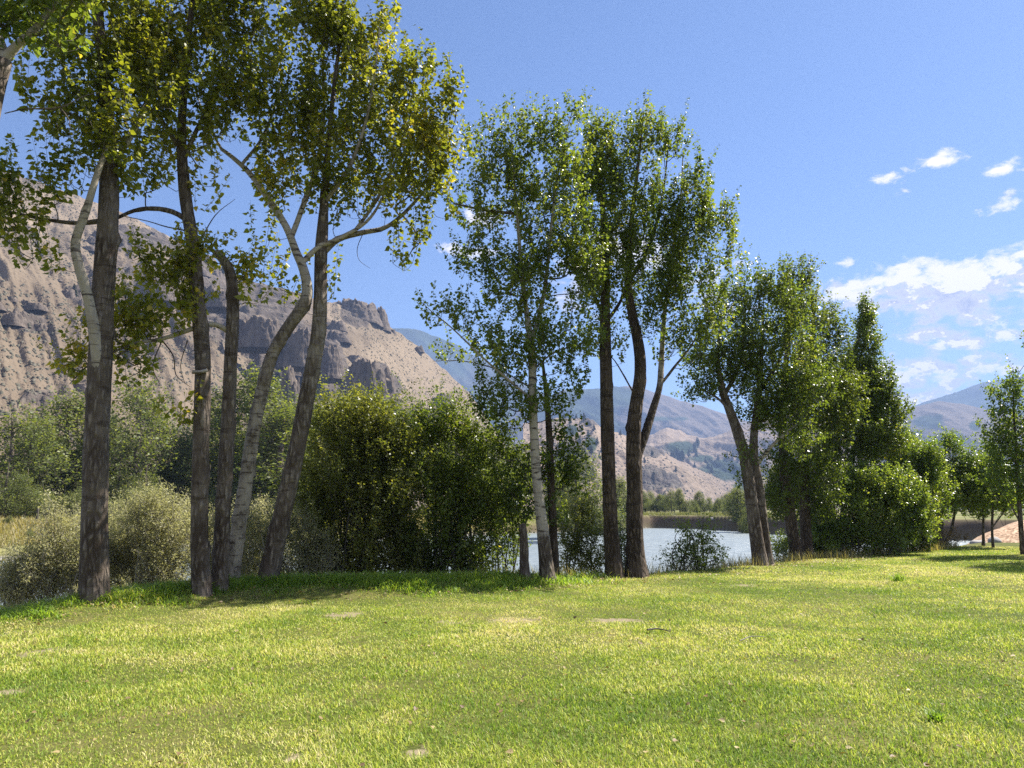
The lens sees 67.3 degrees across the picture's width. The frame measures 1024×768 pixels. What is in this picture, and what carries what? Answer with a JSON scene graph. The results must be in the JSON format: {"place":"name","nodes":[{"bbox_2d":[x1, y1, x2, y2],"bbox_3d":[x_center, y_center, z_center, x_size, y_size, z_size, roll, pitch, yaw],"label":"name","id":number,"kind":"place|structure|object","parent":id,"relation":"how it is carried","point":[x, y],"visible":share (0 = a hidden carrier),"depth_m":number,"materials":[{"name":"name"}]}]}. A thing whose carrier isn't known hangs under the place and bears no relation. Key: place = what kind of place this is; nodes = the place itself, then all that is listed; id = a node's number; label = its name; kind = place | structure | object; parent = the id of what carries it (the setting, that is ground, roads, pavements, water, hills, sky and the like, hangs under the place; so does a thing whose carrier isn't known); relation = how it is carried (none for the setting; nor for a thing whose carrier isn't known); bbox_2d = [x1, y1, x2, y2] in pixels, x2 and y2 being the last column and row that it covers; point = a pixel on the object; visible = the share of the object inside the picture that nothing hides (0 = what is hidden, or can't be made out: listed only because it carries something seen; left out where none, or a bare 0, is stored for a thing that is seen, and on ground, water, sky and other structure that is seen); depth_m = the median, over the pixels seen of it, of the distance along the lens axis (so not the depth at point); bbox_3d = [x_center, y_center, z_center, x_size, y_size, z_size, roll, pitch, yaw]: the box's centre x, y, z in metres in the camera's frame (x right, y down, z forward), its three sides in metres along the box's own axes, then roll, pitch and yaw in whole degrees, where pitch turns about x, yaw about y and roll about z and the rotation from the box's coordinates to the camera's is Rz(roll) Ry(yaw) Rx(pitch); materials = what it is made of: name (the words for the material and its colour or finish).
{"place":"outdoors","nodes":[
{"label":"outdoors","id":0,"kind":"place"},
{"bbox_2d":[0,172,517,510],"bbox_3d":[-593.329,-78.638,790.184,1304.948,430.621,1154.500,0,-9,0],"label":"hill","id":1,"kind":"structure","parent":0,"point":[33,278],"depth_m":629.96,"materials":[{"name":"stone"}]},
{"bbox_2d":[0,311,25,327],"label":"rock outcrop","id":2,"kind":"object","parent":1,"relation":"on","point":[14,318],"visible":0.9,"depth_m":455.01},
{"bbox_2d":[24,302,47,311],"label":"rock outcrop","id":3,"kind":"object","parent":1,"relation":"on","point":[33,306],"visible":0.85,"depth_m":494.82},
{"bbox_2d":[130,279,175,307],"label":"rock outcrop","id":4,"kind":"object","parent":1,"relation":"on","point":[169,295],"visible":0.2,"depth_m":611.99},
{"bbox_2d":[204,284,226,313],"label":"rock outcrop","id":5,"kind":"object","parent":1,"relation":"on","point":[218,306],"visible":0.48,"depth_m":673.73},
{"bbox_2d":[238,315,285,353],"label":"rock outcrop","id":6,"kind":"object","parent":1,"relation":"on","point":[258,333],"visible":0.78,"depth_m":645.97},
{"bbox_2d":[268,365,299,416],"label":"rock outcrop","id":7,"kind":"object","parent":1,"relation":"on","point":[294,384],"visible":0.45,"depth_m":522.28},
{"bbox_2d":[275,326,310,371],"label":"rock outcrop","id":8,"kind":"object","parent":1,"relation":"on","point":[294,354],"visible":0.56,"depth_m":654.11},
{"bbox_2d":[301,344,345,383],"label":"rock outcrop","id":9,"kind":"object","parent":1,"relation":"on","point":[332,366],"visible":0.52,"depth_m":693.50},
{"bbox_2d":[328,320,347,332],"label":"rock outcrop","id":10,"kind":"object","parent":1,"relation":"on","point":[337,325],"visible":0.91,"depth_m":911.38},
{"bbox_2d":[329,329,351,344],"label":"rock outcrop","id":11,"kind":"object","parent":1,"relation":"on","point":[337,335],"visible":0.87,"depth_m":881.70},
{"bbox_2d":[342,298,383,326],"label":"rock outcrop","id":12,"kind":"object","parent":1,"relation":"on","point":[364,311],"visible":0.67,"depth_m":1017.17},
{"bbox_2d":[338,357,402,409],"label":"rock outcrop","id":13,"kind":"object","parent":1,"relation":"on","point":[362,369],"visible":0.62,"depth_m":636.77,"materials":[{"name":"stone"}]},
{"bbox_2d":[377,306,391,332],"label":"rock outcrop","id":14,"kind":"object","parent":1,"relation":"on","point":[383,316],"visible":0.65,"depth_m":1049.03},
{"bbox_2d":[0,567,625,625],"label":"long grass","id":15,"kind":"structure","parent":0,"point":[375,579],"depth_m":14.01,"materials":[{"name":"plant"}]},
{"bbox_2d":[0,511,771,547],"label":"meadow grass","id":16,"kind":"structure","parent":0,"point":[13,527],"depth_m":71.44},
{"bbox_2d":[392,328,543,433],"bbox_3d":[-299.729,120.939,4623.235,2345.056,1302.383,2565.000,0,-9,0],"label":"mountain","id":17,"kind":"structure","parent":0,"point":[462,374],"depth_m":5004.78,"materials":[{"name":"stone"}]},
{"bbox_2d":[0,528,969,604],"bbox_3d":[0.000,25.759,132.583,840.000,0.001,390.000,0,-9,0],"label":"river","id":18,"kind":"structure","parent":0,"point":[737,542],"depth_m":85.64,"materials":[{"name":"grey liquid"}]},
{"bbox_2d":[0,510,1023,767],"bbox_3d":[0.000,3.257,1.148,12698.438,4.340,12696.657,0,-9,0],"label":"ground","id":19,"kind":"structure","parent":0,"point":[960,522],"depth_m":7.67,"materials":[{"name":"plant"}]},
{"bbox_2d":[0,465,49,518],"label":"riverbank tree","id":20,"kind":"object","parent":19,"relation":"on","point":[8,497],"visible":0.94,"depth_m":77.67,"materials":[{"name":"green plant"}]},
{"bbox_2d":[4,469,60,517],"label":"riverbank tree","id":21,"kind":"object","parent":19,"relation":"on","point":[43,492],"visible":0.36,"depth_m":80.43,"materials":[{"name":"green plant"}]},
{"bbox_2d":[2,416,71,509],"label":"riverbank tree","id":22,"kind":"object","parent":19,"relation":"on","point":[49,442],"visible":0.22,"depth_m":90.78,"materials":[{"name":"green plant"}]},
{"bbox_2d":[0,400,81,515],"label":"riverbank tree","id":23,"kind":"object","parent":19,"relation":"on","point":[50,461],"visible":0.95,"depth_m":85.01,"materials":[{"name":"green plant"}]},
{"bbox_2d":[33,452,78,516],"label":"riverbank tree","id":24,"kind":"object","parent":19,"relation":"on","point":[59,491],"visible":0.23,"depth_m":94.51,"materials":[{"name":"green plant"}]},
{"bbox_2d":[0,481,122,608],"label":"willow bush","id":25,"kind":"object","parent":19,"relation":"on","point":[29,576],"visible":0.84,"depth_m":14.67,"materials":[{"name":"green plant"}]},
{"bbox_2d":[0,0,124,165],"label":"cottonwood tree","id":26,"kind":"object","parent":19,"relation":"on","point":[26,29],"visible":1,"depth_m":11.13,"materials":[{"name":"green plant"}]},
{"bbox_2d":[1,386,132,515],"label":"riverbank tree","id":27,"kind":"object","parent":19,"relation":"on","point":[77,407],"visible":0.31,"depth_m":96.86,"materials":[{"name":"green plant"}]},
{"bbox_2d":[38,471,129,514],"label":"riverbank tree","id":28,"kind":"object","parent":19,"relation":"on","point":[79,484],"visible":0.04,"depth_m":99.33,"materials":[{"name":"green plant"}]},
{"bbox_2d":[55,486,113,516],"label":"riverbank tree","id":29,"kind":"object","parent":19,"relation":"on","point":[77,497],"visible":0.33,"depth_m":81.40,"materials":[{"name":"green plant"}]},
{"bbox_2d":[40,491,141,597],"bbox_3d":[-8.913,5.014,16.377,2.633,5.551,1.645,0,-9,0],"label":"willow bush","id":30,"kind":"object","parent":19,"relation":"on","point":[77,516],"visible":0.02,"depth_m":16.56,"materials":[{"name":"green plant"}]},
{"bbox_2d":[71,416,147,486],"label":"riverbank tree","id":31,"kind":"object","parent":19,"relation":"on","point":[112,478],"visible":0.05,"depth_m":110.78,"materials":[{"name":"green plant"}]},
{"bbox_2d":[0,0,221,602],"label":"cottonwood tree","id":32,"kind":"object","parent":19,"relation":"on","point":[101,63],"visible":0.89,"depth_m":12.87,"materials":[{"name":"green plant"}]},
{"bbox_2d":[109,462,142,514],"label":"riverbank tree","id":33,"kind":"object","parent":19,"relation":"on","point":[123,482],"visible":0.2,"depth_m":90.50,"materials":[{"name":"green plant"}]},
{"bbox_2d":[73,370,186,516],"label":"riverbank tree","id":34,"kind":"object","parent":19,"relation":"on","point":[143,442],"visible":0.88,"depth_m":94.55,"materials":[{"name":"green plant"}]},
{"bbox_2d":[109,465,169,514],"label":"riverbank tree","id":35,"kind":"object","parent":19,"relation":"on","point":[139,484],"visible":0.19,"depth_m":88.86,"materials":[{"name":"green plant"}]},
{"bbox_2d":[32,220,278,591],"bbox_3d":[-6.197,0.380,13.429,3.913,7.340,1.592,6,-11,-31],"label":"cottonwood tree","id":36,"kind":"object","parent":19,"relation":"on","point":[147,318],"visible":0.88,"depth_m":13.73,"materials":[{"name":"green plant"}]},
{"bbox_2d":[127,416,187,484],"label":"riverbank tree","id":37,"kind":"object","parent":19,"relation":"on","point":[165,437],"visible":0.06,"depth_m":108.09,"materials":[{"name":"green plant"}]},
{"bbox_2d":[108,480,209,581],"bbox_3d":[-10.726,5.888,22.305,3.586,6.264,2.470,0,-9,0],"label":"willow bush","id":38,"kind":"object","parent":19,"relation":"on","point":[184,508],"visible":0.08,"depth_m":22.50,"materials":[{"name":"green plant"}]},
{"bbox_2d":[108,474,211,589],"bbox_3d":[-7.435,4.167,15.508,2.674,4.670,1.775,0,-9,0],"label":"willow bush","id":39,"kind":"object","parent":19,"relation":"on","point":[161,539],"visible":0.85,"depth_m":15.53,"materials":[{"name":"green plant"}]},
{"bbox_2d":[142,427,212,510],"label":"riverbank tree","id":40,"kind":"object","parent":19,"relation":"on","point":[179,479],"visible":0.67,"depth_m":98.02,"materials":[{"name":"green plant"}]},
{"bbox_2d":[173,464,234,514],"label":"riverbank tree","id":41,"kind":"object","parent":19,"relation":"on","point":[210,488],"visible":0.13,"depth_m":95.72,"materials":[{"name":"green plant"}]},
{"bbox_2d":[109,0,305,596],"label":"cottonwood tree","id":42,"kind":"object","parent":19,"relation":"on","point":[222,74],"visible":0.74,"depth_m":14.35,"materials":[{"name":"green plant"}]},
{"bbox_2d":[169,406,257,489],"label":"riverbank tree","id":43,"kind":"object","parent":19,"relation":"on","point":[214,473],"visible":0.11,"depth_m":109.83,"materials":[{"name":"green plant"}]},
{"bbox_2d":[190,502,254,567],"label":"willow bush","id":44,"kind":"object","parent":19,"relation":"on","point":[210,526],"visible":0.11,"depth_m":16.87,"materials":[{"name":"green plant"}]},
{"bbox_2d":[182,493,298,575],"bbox_3d":[-6.233,5.068,17.928,3.034,5.175,1.836,0,-9,0],"label":"willow bush","id":45,"kind":"object","parent":19,"relation":"on","point":[258,558],"visible":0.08,"depth_m":18.13,"materials":[{"name":"green plant"}]},
{"bbox_2d":[208,479,272,515],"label":"riverbank tree","id":46,"kind":"object","parent":19,"relation":"on","point":[234,494],"visible":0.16,"depth_m":94.44,"materials":[{"name":"green plant"}]},
{"bbox_2d":[209,359,320,504],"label":"riverbank tree","id":47,"kind":"object","parent":19,"relation":"on","point":[242,397],"visible":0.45,"depth_m":103.21,"materials":[{"name":"green plant"}]},
{"bbox_2d":[210,395,319,511],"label":"riverbank tree","id":48,"kind":"object","parent":19,"relation":"on","point":[264,477],"visible":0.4,"depth_m":96.26,"materials":[{"name":"green plant"}]},
{"bbox_2d":[230,490,341,576],"bbox_3d":[-4.995,3.732,16.633,2.849,3.026,1.553,0,-9,0],"label":"willow bush","id":49,"kind":"object","parent":19,"relation":"on","point":[313,554],"visible":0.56,"depth_m":16.52,"materials":[{"name":"green plant"}]},
{"bbox_2d":[197,0,393,579],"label":"cottonwood tree","id":50,"kind":"object","parent":19,"relation":"on","point":[307,115],"visible":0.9,"depth_m":15.35,"materials":[{"name":"green plant"}]},
{"bbox_2d":[261,394,342,481],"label":"riverbank tree","id":51,"kind":"object","parent":19,"relation":"on","point":[310,425],"visible":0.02,"depth_m":115.47,"materials":[{"name":"green plant"}]},
{"bbox_2d":[269,368,440,575],"bbox_3d":[-3.633,2.716,17.866,3.932,6.185,3.201,0,-9,0],"label":"dense bush","id":52,"kind":"object","parent":19,"relation":"on","point":[367,453],"visible":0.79,"depth_m":17.46,"materials":[{"name":"green plant"}]},
{"bbox_2d":[257,0,478,578],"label":"cottonwood tree","id":53,"kind":"object","parent":19,"relation":"on","point":[431,130],"visible":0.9,"depth_m":15.59,"materials":[{"name":"green plant"}]},
{"bbox_2d":[0,172,769,508],"bbox_3d":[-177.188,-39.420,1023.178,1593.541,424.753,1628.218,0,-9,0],"label":"sagebrush","id":54,"kind":"object","parent":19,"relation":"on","point":[172,346],"visible":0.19,"depth_m":549.14,"materials":[{"name":"green plant"}]},
{"bbox_2d":[363,389,416,484],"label":"riverbank tree","id":55,"kind":"object","parent":19,"relation":"on","point":[387,396],"visible":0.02,"depth_m":127.89,"materials":[{"name":"green plant"}]},
{"bbox_2d":[0,547,883,608],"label":"bank grass","id":56,"kind":"structure","parent":19,"relation":"on","point":[730,564],"depth_m":22.33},
{"bbox_2d":[377,371,536,574],"bbox_3d":[-1.466,2.789,18.271,4.112,6.230,3.090,-3,-10,17],"label":"dense bush","id":57,"kind":"object","parent":19,"relation":"on","point":[448,487],"visible":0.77,"depth_m":18.06,"materials":[{"name":"green plant"}]},
{"bbox_2d":[411,85,612,580],"bbox_3d":[0.040,-1.385,17.658,4.666,12.325,2.703,0,-9,0],"label":"poplar tree","id":58,"kind":"object","parent":19,"relation":"on","point":[524,272],"visible":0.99,"depth_m":17.81,"materials":[{"name":"green plant"}]},
{"bbox_2d":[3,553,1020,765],"bbox_3d":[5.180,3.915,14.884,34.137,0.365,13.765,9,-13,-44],"label":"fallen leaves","id":59,"kind":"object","parent":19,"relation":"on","point":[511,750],"visible":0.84,"depth_m":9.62,"materials":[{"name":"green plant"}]},
{"bbox_2d":[482,452,545,570],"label":"dense bush","id":60,"kind":"object","parent":19,"relation":"on","point":[516,540],"visible":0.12,"depth_m":19.08,"materials":[{"name":"green plant"}]},
{"bbox_2d":[519,523,529,579],"bbox_3d":[0.280,3.839,16.595,0.285,1.645,0.287,0,-9,0],"label":"snapped trunk","id":61,"kind":"object","parent":19,"relation":"on","point":[524,569],"visible":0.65,"depth_m":16.56,"materials":[{"name":"brown plant"}]},
{"bbox_2d":[462,364,595,575],"bbox_3d":[0.402,2.129,18.004,3.194,5.480,1.970,0,-9,0],"label":"cottonwood tree","id":62,"kind":"object","parent":19,"relation":"on","point":[514,490],"visible":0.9,"depth_m":17.93,"materials":[{"name":"green plant"}]},
{"bbox_2d":[546,446,620,529],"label":"riverbank tree","id":63,"kind":"object","parent":19,"relation":"on","point":[591,477],"visible":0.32,"depth_m":98.11,"materials":[{"name":"green plant"}]},
{"bbox_2d":[556,484,622,574],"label":"riverside shrub","id":64,"kind":"object","parent":19,"relation":"on","point":[575,549],"visible":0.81,"depth_m":19.69,"materials":[{"name":"green plant"}]},
{"bbox_2d":[557,496,625,534],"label":"riverbank tree","id":65,"kind":"object","parent":19,"relation":"on","point":[619,517],"visible":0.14,"depth_m":126.14,"materials":[{"name":"green plant"}]},
{"bbox_2d":[539,104,656,578],"bbox_3d":[2.173,-1.319,19.165,3.009,12.700,2.279,0,-9,0],"label":"cottonwood tree","id":66,"kind":"object","parent":19,"relation":"on","point":[613,561],"visible":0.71,"depth_m":19.23,"materials":[{"name":"green plant"}]},
{"bbox_2d":[600,515,625,572],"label":"riverside shrub","id":67,"kind":"object","parent":19,"relation":"on","point":[622,535],"visible":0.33,"depth_m":20.07,"materials":[{"name":"green plant"}]},
{"bbox_2d":[616,475,643,530],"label":"riverbank tree","id":68,"kind":"object","parent":19,"relation":"on","point":[621,491],"visible":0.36,"depth_m":147.29,"materials":[{"name":"green plant"}]},
{"bbox_2d":[643,495,667,511],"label":"riverbank tree","id":69,"kind":"object","parent":19,"relation":"on","point":[651,507],"visible":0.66,"depth_m":217.69,"materials":[{"name":"green plant"}]},
{"bbox_2d":[657,495,674,511],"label":"riverbank tree","id":70,"kind":"object","parent":19,"relation":"on","point":[661,505],"visible":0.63,"depth_m":213.77,"materials":[{"name":"green plant"}]},
{"bbox_2d":[661,490,677,512],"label":"riverbank tree","id":71,"kind":"object","parent":19,"relation":"on","point":[665,500],"visible":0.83,"depth_m":209.25,"materials":[{"name":"green plant"}]},
{"bbox_2d":[592,89,755,577],"bbox_3d":[4.068,-1.381,19.755,4.306,13.014,2.754,0,-9,0],"label":"cottonwood tree","id":72,"kind":"object","parent":19,"relation":"on","point":[673,227],"visible":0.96,"depth_m":19.67,"materials":[{"name":"green plant"}]},
{"bbox_2d":[673,487,685,510],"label":"riverbank tree","id":73,"kind":"object","parent":19,"relation":"on","point":[679,499],"visible":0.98,"depth_m":205.65,"materials":[{"name":"green plant"}]},
{"bbox_2d":[677,498,694,512],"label":"riverbank tree","id":74,"kind":"object","parent":19,"relation":"on","point":[683,508],"visible":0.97,"depth_m":203.89,"materials":[{"name":"green plant"}]},
{"bbox_2d":[651,505,730,570],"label":"riverside shrub","id":75,"kind":"object","parent":19,"relation":"on","point":[694,547],"visible":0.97,"depth_m":20.66,"materials":[{"name":"green plant"}]},
{"bbox_2d":[692,490,706,506],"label":"riverbank tree","id":76,"kind":"object","parent":19,"relation":"on","point":[698,496],"visible":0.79,"depth_m":232.14,"materials":[{"name":"green plant"}]},
{"bbox_2d":[670,262,785,565],"bbox_3d":[6.693,0.904,23.182,3.630,9.638,2.676,0,-9,0],"label":"cottonwood tree","id":77,"kind":"object","parent":19,"relation":"on","point":[733,371],"visible":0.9,"depth_m":23.08,"materials":[{"name":"green plant"}]},
{"bbox_2d":[719,484,745,531],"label":"riverbank tree","id":78,"kind":"object","parent":19,"relation":"on","point":[735,512],"visible":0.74,"depth_m":139.63,"materials":[{"name":"green plant"}]},
{"bbox_2d":[511,540,959,579],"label":"dry grass","id":79,"kind":"structure","parent":19,"relation":"on","point":[941,547],"depth_m":25.74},
{"bbox_2d":[737,507,748,532],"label":"riverbank tree","id":80,"kind":"object","parent":19,"relation":"on","point":[744,527],"visible":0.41,"depth_m":133.21,"materials":[{"name":"green plant"}]},
{"bbox_2d":[771,536,791,561],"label":"riverside shrub","id":81,"kind":"object","parent":19,"relation":"on","point":[783,547],"visible":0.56,"depth_m":25.39,"materials":[{"name":"green plant"}]},
{"bbox_2d":[722,251,851,565],"bbox_3d":[8.122,0.784,23.511,3.566,10.011,2.641,4,-10,-24],"label":"cottonwood tree","id":82,"kind":"object","parent":19,"relation":"on","point":[769,410],"visible":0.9,"depth_m":23.32,"materials":[{"name":"green plant"}]},
{"bbox_2d":[760,459,840,555],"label":"dense bush","id":83,"kind":"object","parent":19,"relation":"on","point":[815,549],"visible":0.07,"depth_m":29.44,"materials":[{"name":"green plant"}]},
{"bbox_2d":[758,251,848,559],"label":"cottonwood tree","id":84,"kind":"object","parent":19,"relation":"on","point":[782,460],"visible":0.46,"depth_m":25.85,"materials":[{"name":"green plant"}]},
{"bbox_2d":[790,289,884,559],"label":"cottonwood tree","id":85,"kind":"object","parent":19,"relation":"on","point":[846,404],"visible":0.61,"depth_m":26.74,"materials":[{"name":"green plant"}]},
{"bbox_2d":[769,525,939,556],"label":"dense bush","id":86,"kind":"object","parent":19,"relation":"on","point":[925,544],"visible":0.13,"depth_m":29.68,"materials":[{"name":"green plant"}]},
{"bbox_2d":[809,288,916,557],"bbox_3d":[13.629,1.769,30.045,4.262,11.475,2.878,-3,-10,20],"label":"cottonwood tree","id":87,"kind":"object","parent":19,"relation":"on","point":[882,412],"visible":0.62,"depth_m":29.86,"materials":[{"name":"green plant"}]},
{"bbox_2d":[798,452,943,556],"bbox_3d":[13.152,4.548,28.258,5.559,4.228,3.015,0,-9,0],"label":"broadleaf bush","id":88,"kind":"object","parent":19,"relation":"on","point":[864,523],"visible":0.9,"depth_m":27.69,"materials":[{"name":"green plant"}]},
{"bbox_2d":[864,421,929,524],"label":"broadleaf bush","id":89,"kind":"object","parent":19,"relation":"on","point":[881,466],"visible":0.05,"depth_m":31.65,"materials":[{"name":"green plant"}]},
{"bbox_2d":[891,430,960,550],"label":"broadleaf bush","id":90,"kind":"object","parent":19,"relation":"on","point":[925,460],"visible":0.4,"depth_m":30.58,"materials":[{"name":"green plant"}]},
{"bbox_2d":[921,705,948,722],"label":"grass tuft","id":91,"kind":"object","parent":19,"relation":"on","point":[939,715],"visible":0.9,"depth_m":5.98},
{"bbox_2d":[920,527,969,547],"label":"dry shrub","id":92,"kind":"object","parent":19,"relation":"on","point":[949,535],"visible":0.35,"depth_m":32.30,"materials":[{"name":"green plant"}]},
{"bbox_2d":[908,423,993,545],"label":"young tree","id":93,"kind":"object","parent":19,"relation":"on","point":[964,495],"visible":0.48,"depth_m":33.37,"materials":[{"name":"green plant"}]},
{"bbox_2d":[957,437,1010,545],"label":"young tree","id":94,"kind":"object","parent":19,"relation":"on","point":[982,515],"visible":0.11,"depth_m":33.99,"materials":[{"name":"green plant"}]},
{"bbox_2d":[964,330,1023,554],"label":"young tree","id":95,"kind":"object","parent":19,"relation":"on","point":[1012,450],"visible":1,"depth_m":27.86,"materials":[{"name":"green plant"}]},
{"bbox_2d":[966,520,1023,544],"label":"wood chip mound","id":96,"kind":"object","parent":19,"relation":"on","point":[1008,533],"visible":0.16,"depth_m":39.01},
{"bbox_2d":[972,441,1022,547],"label":"young tree","id":97,"kind":"object","parent":19,"relation":"on","point":[1003,506],"visible":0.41,"depth_m":32.50,"materials":[{"name":"green plant"}]},
{"bbox_2d":[0,0,1023,424],"label":"sky","id":98,"kind":"structure","parent":0,"point":[883,140],"materials":[{"name":"blue"}]},
{"bbox_2d":[504,386,746,459],"bbox_3d":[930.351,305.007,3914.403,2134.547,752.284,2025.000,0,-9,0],"label":"mountain","id":99,"kind":"structure","parent":0,"point":[699,421],"depth_m":4067.89,"materials":[{"name":"stone"}]},
{"bbox_2d":[523,418,741,510],"bbox_3d":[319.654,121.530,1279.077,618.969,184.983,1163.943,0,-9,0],"label":"hill","id":100,"kind":"structure","parent":0,"point":[710,489],"depth_m":1363.22,"materials":[{"name":"stone"}]},
{"bbox_2d":[646,420,878,509],"bbox_3d":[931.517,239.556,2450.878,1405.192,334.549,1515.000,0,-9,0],"label":"hill","id":101,"kind":"structure","parent":0,"point":[666,440],"depth_m":2327.64,"materials":[{"name":"stone"}]},
{"bbox_2d":[879,401,1023,509],"bbox_3d":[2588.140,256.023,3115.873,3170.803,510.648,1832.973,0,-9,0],"label":"hill","id":102,"kind":"structure","parent":0,"point":[929,417],"depth_m":3336.63,"materials":[{"name":"stone"}]},
{"bbox_2d":[906,376,1023,415],"bbox_3d":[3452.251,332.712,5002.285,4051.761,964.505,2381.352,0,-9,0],"label":"mountain","id":103,"kind":"structure","parent":0,"point":[974,396],"depth_m":5422.44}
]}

